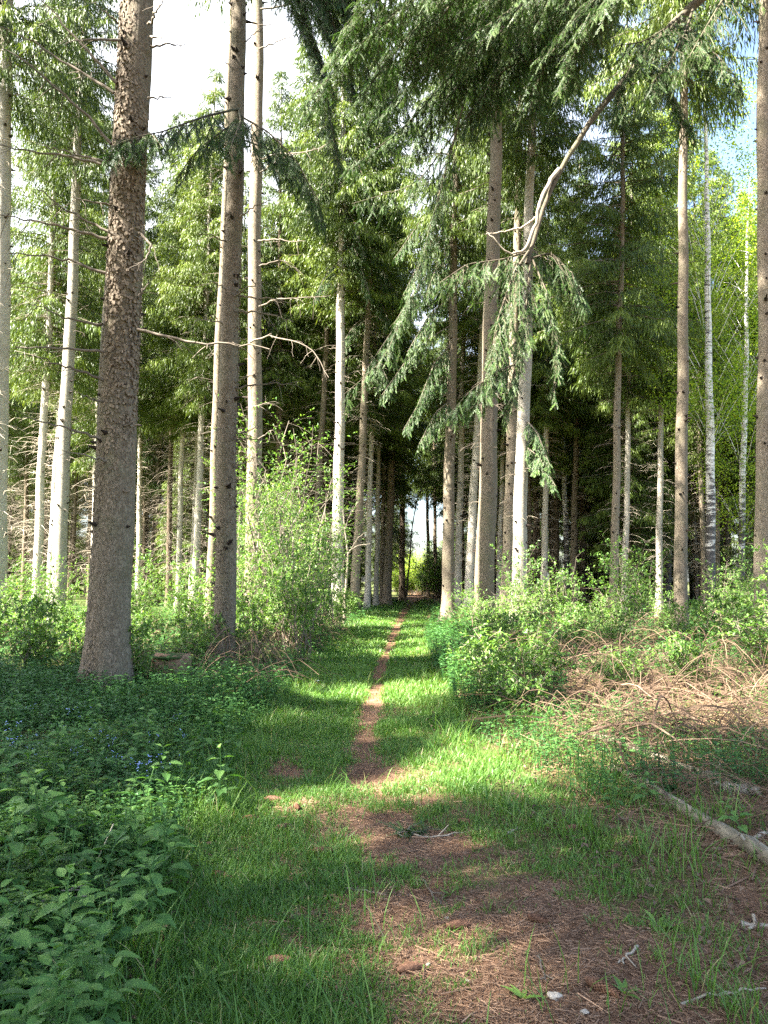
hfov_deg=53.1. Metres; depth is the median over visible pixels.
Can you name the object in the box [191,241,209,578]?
spruce tree
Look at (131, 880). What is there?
nettle plant
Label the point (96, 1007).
nettle plant
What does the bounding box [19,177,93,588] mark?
spruce tree
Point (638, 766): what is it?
nettle plant
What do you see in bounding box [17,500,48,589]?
spruce tree
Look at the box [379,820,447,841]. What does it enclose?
spruce sprig
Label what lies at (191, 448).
spruce tree
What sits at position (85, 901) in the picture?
nettle plant
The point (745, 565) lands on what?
leafy shrub
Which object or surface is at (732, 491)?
spruce tree
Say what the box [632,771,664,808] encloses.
nettle plant
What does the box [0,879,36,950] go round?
nettle plant
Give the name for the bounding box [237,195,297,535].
spruce tree
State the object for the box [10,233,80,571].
spruce tree
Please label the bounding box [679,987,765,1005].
dead twig
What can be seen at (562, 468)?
spruce tree
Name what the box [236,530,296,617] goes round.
leafy shrub
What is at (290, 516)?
leafy shrub
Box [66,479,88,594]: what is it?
spruce tree
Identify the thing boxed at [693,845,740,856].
fallen branch
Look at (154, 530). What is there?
spruce tree
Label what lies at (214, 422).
spruce tree
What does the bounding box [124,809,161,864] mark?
nettle plant
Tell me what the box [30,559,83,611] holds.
leafy shrub
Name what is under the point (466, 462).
spruce tree
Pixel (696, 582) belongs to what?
spruce tree
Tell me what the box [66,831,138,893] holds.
nettle plant
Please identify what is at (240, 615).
leafy shrub
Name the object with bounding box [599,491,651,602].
spruce tree
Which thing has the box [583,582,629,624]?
leafy shrub
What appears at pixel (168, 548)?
spruce tree
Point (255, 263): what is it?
spruce tree
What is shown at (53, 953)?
nettle plant
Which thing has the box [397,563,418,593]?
leafy shrub
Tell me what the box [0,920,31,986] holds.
nettle plant
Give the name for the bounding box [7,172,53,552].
spruce tree
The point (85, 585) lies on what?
leafy shrub
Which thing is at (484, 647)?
leafy shrub
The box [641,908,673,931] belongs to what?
dandelion rosette
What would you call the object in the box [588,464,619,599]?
spruce tree
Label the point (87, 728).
nettle plant
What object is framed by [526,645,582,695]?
leafy shrub
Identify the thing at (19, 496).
spruce tree
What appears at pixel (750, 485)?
spruce tree
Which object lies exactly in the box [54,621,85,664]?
leafy shrub
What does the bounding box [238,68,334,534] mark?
spruce tree
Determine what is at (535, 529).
spruce tree
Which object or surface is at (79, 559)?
spruce tree
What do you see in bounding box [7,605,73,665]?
leafy shrub
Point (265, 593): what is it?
leafy shrub
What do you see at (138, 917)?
nettle plant
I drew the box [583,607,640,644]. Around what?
leafy shrub
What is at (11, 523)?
spruce tree
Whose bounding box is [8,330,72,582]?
spruce tree
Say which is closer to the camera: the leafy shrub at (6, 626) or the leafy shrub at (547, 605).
the leafy shrub at (6, 626)
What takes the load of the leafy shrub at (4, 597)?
on the ground at (462, 866)
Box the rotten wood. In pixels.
[654,776,697,794]
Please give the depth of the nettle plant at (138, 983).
2.65 m
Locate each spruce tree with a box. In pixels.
[0,0,114,635]
[0,0,273,689]
[7,0,108,595]
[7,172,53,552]
[7,233,56,598]
[7,262,34,579]
[7,271,36,484]
[7,309,51,597]
[7,484,21,570]
[7,486,31,583]
[7,494,32,594]
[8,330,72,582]
[9,63,107,598]
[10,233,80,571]
[11,0,158,622]
[12,508,49,574]
[14,486,73,570]
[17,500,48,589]
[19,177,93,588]
[21,340,71,589]
[45,402,90,600]
[45,478,86,558]
[47,113,155,574]
[48,240,144,605]
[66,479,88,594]
[67,505,86,593]
[68,516,87,591]
[69,477,90,597]
[70,231,100,577]
[70,473,90,599]
[84,147,174,607]
[106,0,417,666]
[131,508,145,603]
[132,485,155,576]
[133,244,156,600]
[133,487,162,599]
[134,507,162,566]
[135,217,194,605]
[135,304,155,536]
[136,237,193,597]
[136,495,165,590]
[137,111,247,611]
[137,129,247,605]
[138,109,197,607]
[141,499,155,572]
[144,63,267,614]
[145,438,191,584]
[148,516,163,587]
[149,432,207,604]
[154,436,210,578]
[163,107,246,607]
[185,0,289,626]
[186,338,246,527]
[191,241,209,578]
[202,502,207,591]
[208,169,285,586]
[236,450,274,537]
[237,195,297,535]
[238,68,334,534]
[241,0,341,632]
[244,227,333,540]
[261,1,418,602]
[261,39,368,558]
[261,74,402,578]
[262,349,332,562]
[267,349,354,549]
[280,45,446,614]
[292,308,358,583]
[293,0,765,438]
[296,343,389,584]
[308,157,438,608]
[326,505,360,595]
[328,180,439,605]
[330,460,380,570]
[330,470,371,598]
[333,283,436,603]
[344,300,396,574]
[348,494,372,570]
[350,384,422,582]
[355,485,374,560]
[360,483,422,574]
[360,495,374,589]
[361,488,386,596]
[366,29,522,621]
[367,201,436,604]
[371,529,380,588]
[372,274,435,600]
[393,505,411,569]
[400,120,530,609]
[407,332,444,597]
[409,314,446,598]
[412,282,472,577]
[413,0,585,631]
[420,76,551,608]
[425,316,469,558]
[434,342,478,595]
[438,218,551,606]
[447,81,594,623]
[450,38,614,618]
[454,349,502,597]
[454,508,496,575]
[456,401,532,601]
[477,498,503,557]
[497,214,586,600]
[497,230,572,599]
[498,139,607,610]
[522,238,541,572]
[531,147,612,608]
[531,189,590,603]
[531,219,600,604]
[531,494,569,594]
[532,0,706,617]
[532,490,561,599]
[540,499,562,571]
[540,516,569,591]
[559,469,609,602]
[560,235,621,603]
[561,383,605,571]
[572,72,676,614]
[576,249,694,612]
[579,0,758,640]
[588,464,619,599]
[589,160,698,609]
[594,52,738,615]
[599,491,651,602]
[600,366,666,594]
[606,501,672,599]
[631,150,739,575]
[633,248,694,591]
[643,101,752,611]
[645,512,673,600]
[654,0,767,644]
[663,213,723,603]
[672,489,704,571]
[672,506,730,599]
[673,283,722,604]
[687,482,737,598]
[690,169,756,598]
[704,494,738,590]
[720,210,757,567]
[720,225,756,569]
[723,223,752,581]
[729,191,755,570]
[729,506,738,588]
[730,516,751,566]
[732,518,753,589]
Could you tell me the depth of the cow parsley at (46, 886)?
3.41 m
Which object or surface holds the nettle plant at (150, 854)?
on the ground at (462, 866)
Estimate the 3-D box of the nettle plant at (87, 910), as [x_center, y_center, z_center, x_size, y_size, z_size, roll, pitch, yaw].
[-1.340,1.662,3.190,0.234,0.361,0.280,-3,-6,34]
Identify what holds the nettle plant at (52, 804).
on the ground at (462, 866)
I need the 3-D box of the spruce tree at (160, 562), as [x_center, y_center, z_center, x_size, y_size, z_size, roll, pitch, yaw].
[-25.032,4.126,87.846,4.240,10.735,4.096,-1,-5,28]
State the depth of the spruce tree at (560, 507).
57.23 m
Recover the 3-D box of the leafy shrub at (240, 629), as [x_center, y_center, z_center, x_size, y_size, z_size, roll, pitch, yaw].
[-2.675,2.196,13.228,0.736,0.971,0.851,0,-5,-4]
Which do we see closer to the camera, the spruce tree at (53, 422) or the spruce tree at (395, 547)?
the spruce tree at (53, 422)
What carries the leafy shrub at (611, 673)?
on the ground at (462, 866)
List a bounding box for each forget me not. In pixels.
[5,721,20,739]
[7,736,36,757]
[90,728,103,747]
[124,757,139,777]
[136,761,167,784]
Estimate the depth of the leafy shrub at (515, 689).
8.54 m
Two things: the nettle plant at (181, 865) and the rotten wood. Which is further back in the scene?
the rotten wood
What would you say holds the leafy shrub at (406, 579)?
on the ground at (462, 866)
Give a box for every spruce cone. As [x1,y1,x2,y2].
[212,870,231,879]
[263,954,290,965]
[264,795,282,801]
[275,823,291,829]
[294,803,299,809]
[312,846,332,852]
[396,961,421,973]
[445,919,470,929]
[457,818,474,824]
[527,913,549,924]
[565,824,581,831]
[585,975,620,997]
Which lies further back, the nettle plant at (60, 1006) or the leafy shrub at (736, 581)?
the leafy shrub at (736, 581)
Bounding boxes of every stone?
[547,991,563,1001]
[580,1009,588,1014]
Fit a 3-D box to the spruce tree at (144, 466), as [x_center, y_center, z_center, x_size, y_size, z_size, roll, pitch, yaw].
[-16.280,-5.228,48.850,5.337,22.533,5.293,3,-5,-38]
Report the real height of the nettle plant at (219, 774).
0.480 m
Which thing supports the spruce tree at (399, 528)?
on the ground at (462, 866)
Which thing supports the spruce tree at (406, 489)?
on the ground at (462, 866)
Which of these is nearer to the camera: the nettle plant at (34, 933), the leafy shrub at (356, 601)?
the nettle plant at (34, 933)
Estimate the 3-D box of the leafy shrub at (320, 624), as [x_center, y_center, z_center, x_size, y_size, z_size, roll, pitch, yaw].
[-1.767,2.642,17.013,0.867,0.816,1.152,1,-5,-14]
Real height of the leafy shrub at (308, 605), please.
3.081 m
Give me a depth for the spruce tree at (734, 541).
66.97 m
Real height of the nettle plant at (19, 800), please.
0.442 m
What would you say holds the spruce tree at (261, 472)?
on the ground at (462, 866)
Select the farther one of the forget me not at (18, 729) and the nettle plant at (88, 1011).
the forget me not at (18, 729)
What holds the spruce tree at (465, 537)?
on the ground at (462, 866)
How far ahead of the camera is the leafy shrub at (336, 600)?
29.60 m
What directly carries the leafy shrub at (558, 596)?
on the ground at (462, 866)
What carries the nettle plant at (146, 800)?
on the ground at (462, 866)
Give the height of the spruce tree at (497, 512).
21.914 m
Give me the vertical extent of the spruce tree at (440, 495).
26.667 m
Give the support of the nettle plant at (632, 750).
on the ground at (462, 866)
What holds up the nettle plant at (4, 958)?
on the ground at (462, 866)
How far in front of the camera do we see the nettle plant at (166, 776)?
5.50 m
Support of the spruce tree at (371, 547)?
on the ground at (462, 866)
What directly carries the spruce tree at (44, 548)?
on the ground at (462, 866)
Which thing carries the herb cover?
on the ground at (462, 866)
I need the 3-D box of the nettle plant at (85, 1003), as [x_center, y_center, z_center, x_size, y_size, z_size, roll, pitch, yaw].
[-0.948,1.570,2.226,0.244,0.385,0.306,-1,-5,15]
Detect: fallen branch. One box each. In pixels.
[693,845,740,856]
[753,831,767,837]
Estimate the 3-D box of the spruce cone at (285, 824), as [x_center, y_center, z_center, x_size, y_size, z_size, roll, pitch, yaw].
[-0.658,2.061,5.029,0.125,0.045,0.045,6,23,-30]
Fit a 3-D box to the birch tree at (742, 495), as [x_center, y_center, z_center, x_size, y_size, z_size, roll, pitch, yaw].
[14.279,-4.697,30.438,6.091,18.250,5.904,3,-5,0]
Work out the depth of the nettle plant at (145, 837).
4.12 m
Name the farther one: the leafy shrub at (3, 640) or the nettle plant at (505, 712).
the leafy shrub at (3, 640)
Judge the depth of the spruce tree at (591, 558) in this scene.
49.65 m
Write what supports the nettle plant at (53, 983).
on the ground at (462, 866)
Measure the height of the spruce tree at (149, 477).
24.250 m
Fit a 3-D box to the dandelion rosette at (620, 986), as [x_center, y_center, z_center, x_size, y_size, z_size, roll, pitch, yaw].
[0.933,1.833,2.954,0.115,0.041,0.144,-2,-5,20]
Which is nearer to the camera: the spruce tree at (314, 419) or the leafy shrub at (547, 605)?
the leafy shrub at (547, 605)
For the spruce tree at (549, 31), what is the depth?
9.59 m
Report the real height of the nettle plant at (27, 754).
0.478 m
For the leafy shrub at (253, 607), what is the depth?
14.09 m
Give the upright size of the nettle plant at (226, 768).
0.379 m
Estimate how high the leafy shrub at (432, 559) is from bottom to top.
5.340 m
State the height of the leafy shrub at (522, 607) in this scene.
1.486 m
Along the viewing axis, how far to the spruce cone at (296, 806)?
5.37 m
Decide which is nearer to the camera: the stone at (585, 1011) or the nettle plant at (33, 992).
the nettle plant at (33, 992)
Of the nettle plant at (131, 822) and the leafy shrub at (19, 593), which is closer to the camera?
the nettle plant at (131, 822)
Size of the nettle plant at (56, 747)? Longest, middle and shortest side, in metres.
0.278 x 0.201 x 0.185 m
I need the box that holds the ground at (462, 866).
[0,582,767,1023]
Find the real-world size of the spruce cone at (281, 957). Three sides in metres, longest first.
0.126 x 0.045 x 0.045 m
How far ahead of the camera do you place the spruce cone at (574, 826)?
4.80 m
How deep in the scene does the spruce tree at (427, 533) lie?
66.01 m
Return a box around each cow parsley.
[0,764,44,800]
[0,833,61,898]
[0,887,61,932]
[4,868,53,921]
[7,832,62,879]
[14,845,102,894]
[18,744,67,784]
[35,811,84,853]
[57,766,107,800]
[79,718,130,749]
[142,664,166,679]
[283,691,310,703]
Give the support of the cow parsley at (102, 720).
on the ground at (462, 866)
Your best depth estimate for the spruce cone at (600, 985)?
2.97 m
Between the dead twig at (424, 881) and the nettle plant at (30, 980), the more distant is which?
the dead twig at (424, 881)
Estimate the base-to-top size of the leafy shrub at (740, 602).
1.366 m
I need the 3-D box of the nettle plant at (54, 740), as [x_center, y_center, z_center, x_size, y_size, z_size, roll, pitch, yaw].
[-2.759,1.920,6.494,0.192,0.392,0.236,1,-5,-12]
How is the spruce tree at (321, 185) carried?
on the ground at (462, 866)
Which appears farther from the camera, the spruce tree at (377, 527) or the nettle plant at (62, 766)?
the spruce tree at (377, 527)
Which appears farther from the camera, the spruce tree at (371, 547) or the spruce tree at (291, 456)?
the spruce tree at (371, 547)
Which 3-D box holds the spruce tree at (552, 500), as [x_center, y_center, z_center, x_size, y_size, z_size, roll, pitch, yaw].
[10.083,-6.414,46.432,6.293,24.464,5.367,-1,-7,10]
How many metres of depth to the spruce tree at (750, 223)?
47.59 m
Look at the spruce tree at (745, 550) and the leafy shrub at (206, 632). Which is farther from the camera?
the spruce tree at (745, 550)
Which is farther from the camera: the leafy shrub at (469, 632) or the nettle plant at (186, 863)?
the leafy shrub at (469, 632)
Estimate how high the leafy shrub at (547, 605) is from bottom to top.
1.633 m
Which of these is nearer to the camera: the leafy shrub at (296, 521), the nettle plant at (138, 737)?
the nettle plant at (138, 737)
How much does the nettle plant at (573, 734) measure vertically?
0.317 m
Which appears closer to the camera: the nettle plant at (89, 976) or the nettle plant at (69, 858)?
the nettle plant at (89, 976)
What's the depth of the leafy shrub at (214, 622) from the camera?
12.96 m
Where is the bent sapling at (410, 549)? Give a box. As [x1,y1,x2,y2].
[405,481,424,602]
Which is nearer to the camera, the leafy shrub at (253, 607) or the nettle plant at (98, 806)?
the nettle plant at (98, 806)
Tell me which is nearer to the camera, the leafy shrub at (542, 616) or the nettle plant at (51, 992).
the nettle plant at (51, 992)
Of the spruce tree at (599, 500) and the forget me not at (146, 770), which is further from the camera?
the spruce tree at (599, 500)
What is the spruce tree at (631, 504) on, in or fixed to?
on the ground at (462, 866)
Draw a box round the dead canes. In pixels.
[0,605,767,864]
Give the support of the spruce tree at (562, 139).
on the ground at (462, 866)
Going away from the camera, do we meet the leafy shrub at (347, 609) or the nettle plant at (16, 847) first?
the nettle plant at (16, 847)
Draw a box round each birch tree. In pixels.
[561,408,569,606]
[598,41,757,622]
[660,178,757,593]
[663,413,674,607]
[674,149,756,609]
[694,155,757,465]
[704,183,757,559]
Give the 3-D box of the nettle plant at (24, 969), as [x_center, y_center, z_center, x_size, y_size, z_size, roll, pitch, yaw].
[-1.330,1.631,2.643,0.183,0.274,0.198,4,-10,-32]
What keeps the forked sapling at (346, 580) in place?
on the ground at (462, 866)
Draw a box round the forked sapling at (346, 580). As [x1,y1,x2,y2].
[341,500,366,624]
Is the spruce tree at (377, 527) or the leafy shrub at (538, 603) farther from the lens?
the spruce tree at (377, 527)
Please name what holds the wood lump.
on the ground at (462, 866)
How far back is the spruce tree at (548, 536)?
79.06 m
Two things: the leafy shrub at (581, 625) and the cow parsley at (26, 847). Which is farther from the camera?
the leafy shrub at (581, 625)
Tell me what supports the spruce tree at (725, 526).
on the ground at (462, 866)
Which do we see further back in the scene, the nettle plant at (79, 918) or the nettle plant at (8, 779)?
the nettle plant at (8, 779)
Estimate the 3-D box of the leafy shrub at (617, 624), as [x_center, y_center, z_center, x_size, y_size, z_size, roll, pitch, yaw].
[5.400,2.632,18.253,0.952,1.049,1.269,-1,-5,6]
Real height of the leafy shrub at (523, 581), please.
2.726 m
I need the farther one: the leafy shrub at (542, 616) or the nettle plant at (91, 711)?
the leafy shrub at (542, 616)
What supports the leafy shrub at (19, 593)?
on the ground at (462, 866)
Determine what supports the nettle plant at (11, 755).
on the ground at (462, 866)
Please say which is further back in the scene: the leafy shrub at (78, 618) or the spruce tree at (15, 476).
the spruce tree at (15, 476)
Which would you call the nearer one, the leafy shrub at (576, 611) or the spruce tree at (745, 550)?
the leafy shrub at (576, 611)
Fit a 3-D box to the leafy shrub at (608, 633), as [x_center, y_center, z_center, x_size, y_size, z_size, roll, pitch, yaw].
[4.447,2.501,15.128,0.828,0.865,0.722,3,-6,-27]
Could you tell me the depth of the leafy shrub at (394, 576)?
76.63 m
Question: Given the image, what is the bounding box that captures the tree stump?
[145,652,195,678]
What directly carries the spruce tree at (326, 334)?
on the ground at (462, 866)
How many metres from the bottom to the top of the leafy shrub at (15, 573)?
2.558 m
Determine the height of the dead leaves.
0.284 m
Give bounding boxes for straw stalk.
[99,824,113,856]
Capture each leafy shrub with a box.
[0,555,70,653]
[0,579,34,624]
[0,590,79,671]
[0,608,22,647]
[0,629,16,648]
[7,552,33,598]
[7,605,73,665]
[8,591,54,628]
[9,552,78,605]
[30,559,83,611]
[43,583,85,629]
[48,603,86,641]
[53,604,84,630]
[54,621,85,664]
[66,541,153,613]
[79,555,134,609]
[128,616,172,675]
[131,539,169,628]
[131,573,159,612]
[131,607,158,648]
[132,573,167,633]
[150,616,220,659]
[156,544,214,642]
[157,571,204,617]
[173,619,209,656]
[185,596,213,631]
[189,611,240,652]
[194,457,311,620]
[194,555,283,640]
[207,392,356,648]
[207,613,249,653]
[236,463,327,629]
[236,473,323,633]
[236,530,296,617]
[236,590,290,659]
[236,604,256,643]
[243,511,338,651]
[249,500,351,658]
[253,562,325,645]
[261,460,362,615]
[262,479,340,565]
[266,485,384,634]
[275,497,346,611]
[282,524,346,646]
[282,610,324,647]
[287,616,327,646]
[317,613,334,636]
[319,572,350,619]
[322,588,356,625]
[327,588,352,613]
[346,593,364,614]
[349,592,361,610]
[392,555,411,594]
[392,567,415,594]
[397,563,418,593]
[398,545,430,593]
[398,570,418,594]
[408,560,430,595]
[410,549,433,594]
[413,539,454,585]
[413,547,461,598]
[414,537,454,583]
[419,536,454,594]
[419,560,441,594]
[444,635,493,677]
[445,579,491,625]
[445,589,507,631]
[451,622,497,643]
[454,619,538,682]
[458,638,538,707]
[475,611,536,650]
[478,607,553,657]
[482,583,551,636]
[488,663,552,717]
[490,536,557,617]
[493,626,566,692]
[502,571,552,619]
[512,613,569,656]
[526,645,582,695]
[529,548,598,629]
[534,577,572,616]
[543,618,595,649]
[552,602,594,637]
[582,531,656,642]
[582,646,648,698]
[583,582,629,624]
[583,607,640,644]
[589,617,631,652]
[593,601,631,634]
[594,640,664,680]
[618,548,671,622]
[643,582,673,628]
[652,600,692,641]
[652,621,720,689]
[674,598,740,652]
[688,589,759,654]
[695,553,752,626]
[708,528,767,674]
[713,581,753,629]
[716,563,752,610]
[717,567,753,629]
[723,543,753,619]
[731,542,753,588]
[733,539,767,635]
[742,622,767,670]
[744,536,767,618]
[750,611,767,638]
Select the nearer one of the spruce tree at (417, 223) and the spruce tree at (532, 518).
the spruce tree at (417, 223)
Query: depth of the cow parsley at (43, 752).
5.66 m
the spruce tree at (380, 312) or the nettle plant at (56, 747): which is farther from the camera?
the spruce tree at (380, 312)
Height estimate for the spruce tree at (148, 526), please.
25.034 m
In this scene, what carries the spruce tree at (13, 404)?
on the ground at (462, 866)
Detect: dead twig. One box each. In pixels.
[3,885,88,916]
[345,887,386,895]
[413,825,477,837]
[422,879,444,904]
[537,955,553,981]
[617,944,638,967]
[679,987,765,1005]
[740,913,767,930]
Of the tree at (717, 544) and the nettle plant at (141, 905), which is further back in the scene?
the tree at (717, 544)
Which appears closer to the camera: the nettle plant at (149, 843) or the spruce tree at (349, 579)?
the nettle plant at (149, 843)
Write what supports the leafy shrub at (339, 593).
on the ground at (462, 866)
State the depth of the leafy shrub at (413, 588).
77.66 m
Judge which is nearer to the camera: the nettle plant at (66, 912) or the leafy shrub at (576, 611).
the nettle plant at (66, 912)
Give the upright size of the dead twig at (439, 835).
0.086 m
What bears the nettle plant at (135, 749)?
on the ground at (462, 866)
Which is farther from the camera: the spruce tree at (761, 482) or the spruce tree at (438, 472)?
the spruce tree at (438, 472)
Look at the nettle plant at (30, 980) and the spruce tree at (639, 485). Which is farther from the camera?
the spruce tree at (639, 485)
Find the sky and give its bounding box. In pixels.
[10,0,758,581]
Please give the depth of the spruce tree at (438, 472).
53.59 m
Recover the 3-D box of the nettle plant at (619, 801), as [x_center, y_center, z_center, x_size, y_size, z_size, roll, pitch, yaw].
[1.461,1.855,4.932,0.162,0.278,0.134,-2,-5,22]
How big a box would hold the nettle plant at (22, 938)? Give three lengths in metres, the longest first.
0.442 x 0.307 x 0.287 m
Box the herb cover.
[0,596,767,1020]
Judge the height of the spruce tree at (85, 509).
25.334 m
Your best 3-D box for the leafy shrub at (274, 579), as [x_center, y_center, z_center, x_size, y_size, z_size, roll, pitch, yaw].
[-1.796,1.484,15.522,2.006,2.912,1.795,-1,-5,7]
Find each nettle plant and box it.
[0,735,23,767]
[0,750,13,789]
[0,777,25,796]
[0,788,27,835]
[0,800,42,912]
[0,801,15,833]
[0,809,13,836]
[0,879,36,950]
[0,885,54,962]
[0,892,43,1010]
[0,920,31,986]
[0,926,20,962]
[0,946,30,980]
[0,953,19,962]
[0,963,28,1019]
[0,976,80,1023]
[0,985,47,1023]
[0,1009,12,1014]
[1,1013,10,1023]
[2,680,30,701]
[2,695,19,721]
[2,718,17,735]
[6,769,53,831]
[6,880,31,919]
[8,729,54,776]
[8,917,48,960]
[9,769,65,842]
[10,1012,48,1023]
[12,795,44,842]
[12,943,92,1016]
[16,863,106,936]
[16,922,107,1012]
[20,775,74,834]
[20,831,76,894]
[20,955,94,1022]
[24,913,121,997]
[27,810,92,889]
[29,942,91,1014]
[29,957,57,979]
[31,963,93,1019]
[33,867,119,968]
[33,916,96,972]
[33,965,88,1023]
[35,743,64,789]
[36,779,70,831]
[37,980,86,1021]
[38,973,86,1023]
[39,869,66,908]
[39,969,104,1022]
[41,983,94,1023]
[43,879,78,916]
[44,824,100,900]
[44,865,95,941]
[45,782,86,836]
[47,714,81,752]
[47,734,70,757]
[47,880,87,932]
[48,715,69,749]
[48,979,106,1023]
[51,944,120,1022]
[58,930,93,982]
[60,924,125,1008]
[64,919,160,998]
[64,934,121,1019]
[65,874,112,920]
[65,955,138,1023]
[65,997,115,1023]
[66,722,79,746]
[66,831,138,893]
[69,715,94,755]
[69,958,124,1017]
[70,747,117,782]
[72,792,113,850]
[76,969,117,1022]
[78,714,105,747]
[78,789,124,838]
[80,933,115,969]
[81,868,165,961]
[86,691,109,722]
[91,797,159,872]
[101,787,152,855]
[102,877,136,916]
[105,929,132,969]
[111,713,159,753]
[111,860,177,962]
[112,806,163,883]
[112,830,170,928]
[112,857,167,936]
[113,772,146,797]
[116,766,165,803]
[116,797,148,837]
[117,824,146,853]
[121,719,166,761]
[121,775,172,827]
[123,737,152,766]
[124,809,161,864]
[125,854,175,911]
[128,807,197,872]
[130,819,176,869]
[131,698,158,741]
[132,828,188,914]
[137,845,168,871]
[142,828,192,894]
[143,802,190,899]
[146,744,182,794]
[156,771,177,792]
[157,650,177,677]
[171,750,198,790]
[173,707,200,734]
[180,693,201,720]
[183,716,214,767]
[188,709,227,753]
[196,743,242,807]
[196,744,236,784]
[205,769,240,804]
[212,684,229,709]
[218,715,252,765]
[221,744,243,773]
[486,689,510,717]
[563,727,584,761]
[599,778,625,823]
[607,750,619,765]
[616,782,626,799]
[629,731,650,756]
[629,755,646,780]
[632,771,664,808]
[717,798,753,833]
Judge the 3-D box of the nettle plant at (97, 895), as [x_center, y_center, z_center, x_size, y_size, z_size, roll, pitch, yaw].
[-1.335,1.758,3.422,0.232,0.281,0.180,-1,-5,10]
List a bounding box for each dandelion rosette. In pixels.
[172,959,241,995]
[442,887,459,896]
[500,984,546,998]
[560,814,596,829]
[612,974,641,1001]
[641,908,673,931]
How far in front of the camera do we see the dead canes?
8.98 m
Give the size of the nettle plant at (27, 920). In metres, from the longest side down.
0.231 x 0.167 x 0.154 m
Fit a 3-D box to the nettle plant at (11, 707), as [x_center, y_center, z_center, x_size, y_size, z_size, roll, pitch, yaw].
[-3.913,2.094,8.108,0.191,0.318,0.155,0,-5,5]
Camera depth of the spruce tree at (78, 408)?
32.26 m
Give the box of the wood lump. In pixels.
[713,781,761,795]
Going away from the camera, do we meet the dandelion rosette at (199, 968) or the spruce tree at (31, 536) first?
the dandelion rosette at (199, 968)
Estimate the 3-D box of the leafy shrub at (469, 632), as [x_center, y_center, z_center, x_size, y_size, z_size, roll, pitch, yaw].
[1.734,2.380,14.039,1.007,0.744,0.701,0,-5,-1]
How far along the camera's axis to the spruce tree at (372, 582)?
107.72 m
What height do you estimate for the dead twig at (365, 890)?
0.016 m
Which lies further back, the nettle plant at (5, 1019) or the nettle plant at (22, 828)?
the nettle plant at (22, 828)
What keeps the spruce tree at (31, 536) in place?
on the ground at (462, 866)
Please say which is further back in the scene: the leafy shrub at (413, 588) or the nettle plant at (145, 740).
the leafy shrub at (413, 588)
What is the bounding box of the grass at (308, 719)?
[0,599,767,1023]
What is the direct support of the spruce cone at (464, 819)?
on the ground at (462, 866)
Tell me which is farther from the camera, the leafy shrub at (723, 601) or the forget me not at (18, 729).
the leafy shrub at (723, 601)
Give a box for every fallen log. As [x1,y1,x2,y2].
[590,732,759,789]
[608,763,767,865]
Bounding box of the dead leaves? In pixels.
[0,660,767,1020]
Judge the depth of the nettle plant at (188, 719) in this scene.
7.46 m
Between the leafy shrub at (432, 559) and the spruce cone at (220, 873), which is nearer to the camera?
the spruce cone at (220, 873)
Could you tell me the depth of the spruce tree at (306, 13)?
13.19 m
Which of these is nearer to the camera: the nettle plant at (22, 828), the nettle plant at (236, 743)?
the nettle plant at (22, 828)
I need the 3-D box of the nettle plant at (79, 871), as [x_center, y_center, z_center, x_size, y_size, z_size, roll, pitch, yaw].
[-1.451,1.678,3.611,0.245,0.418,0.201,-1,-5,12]
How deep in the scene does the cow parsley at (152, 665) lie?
10.71 m
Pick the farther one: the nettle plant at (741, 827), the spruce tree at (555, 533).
the spruce tree at (555, 533)
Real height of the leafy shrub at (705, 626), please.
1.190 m
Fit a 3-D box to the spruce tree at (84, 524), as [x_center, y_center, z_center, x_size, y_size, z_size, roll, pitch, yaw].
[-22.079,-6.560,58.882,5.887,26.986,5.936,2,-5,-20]
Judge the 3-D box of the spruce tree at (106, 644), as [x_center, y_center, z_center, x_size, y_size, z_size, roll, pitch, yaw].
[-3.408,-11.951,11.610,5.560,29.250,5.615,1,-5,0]
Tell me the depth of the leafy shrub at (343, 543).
20.62 m
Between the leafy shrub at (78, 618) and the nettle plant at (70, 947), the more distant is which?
the leafy shrub at (78, 618)
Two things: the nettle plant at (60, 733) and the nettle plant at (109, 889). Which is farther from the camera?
the nettle plant at (60, 733)
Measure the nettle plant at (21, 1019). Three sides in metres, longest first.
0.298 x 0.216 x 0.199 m
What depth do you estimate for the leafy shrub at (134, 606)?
17.69 m
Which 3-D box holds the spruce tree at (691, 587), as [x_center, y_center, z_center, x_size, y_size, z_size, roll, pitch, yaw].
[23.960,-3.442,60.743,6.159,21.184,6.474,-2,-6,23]
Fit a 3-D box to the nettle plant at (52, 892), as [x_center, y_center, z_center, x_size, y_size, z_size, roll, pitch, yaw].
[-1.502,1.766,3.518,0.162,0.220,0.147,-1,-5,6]
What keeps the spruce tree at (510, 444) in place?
on the ground at (462, 866)
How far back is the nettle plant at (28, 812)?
4.39 m
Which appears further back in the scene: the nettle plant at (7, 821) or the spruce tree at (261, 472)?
the spruce tree at (261, 472)
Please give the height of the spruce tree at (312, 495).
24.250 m
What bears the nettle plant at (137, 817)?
on the ground at (462, 866)
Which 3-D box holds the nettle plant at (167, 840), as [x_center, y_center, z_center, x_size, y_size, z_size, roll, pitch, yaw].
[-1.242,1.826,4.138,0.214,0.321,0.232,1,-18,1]
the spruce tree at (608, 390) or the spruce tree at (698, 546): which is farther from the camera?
the spruce tree at (698, 546)
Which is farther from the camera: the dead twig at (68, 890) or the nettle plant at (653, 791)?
the nettle plant at (653, 791)
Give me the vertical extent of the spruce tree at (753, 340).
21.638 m
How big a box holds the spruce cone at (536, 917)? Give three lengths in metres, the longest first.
0.116 x 0.041 x 0.041 m
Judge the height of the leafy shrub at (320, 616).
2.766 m
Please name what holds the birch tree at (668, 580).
on the ground at (462, 866)
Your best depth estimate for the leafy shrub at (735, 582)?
20.30 m

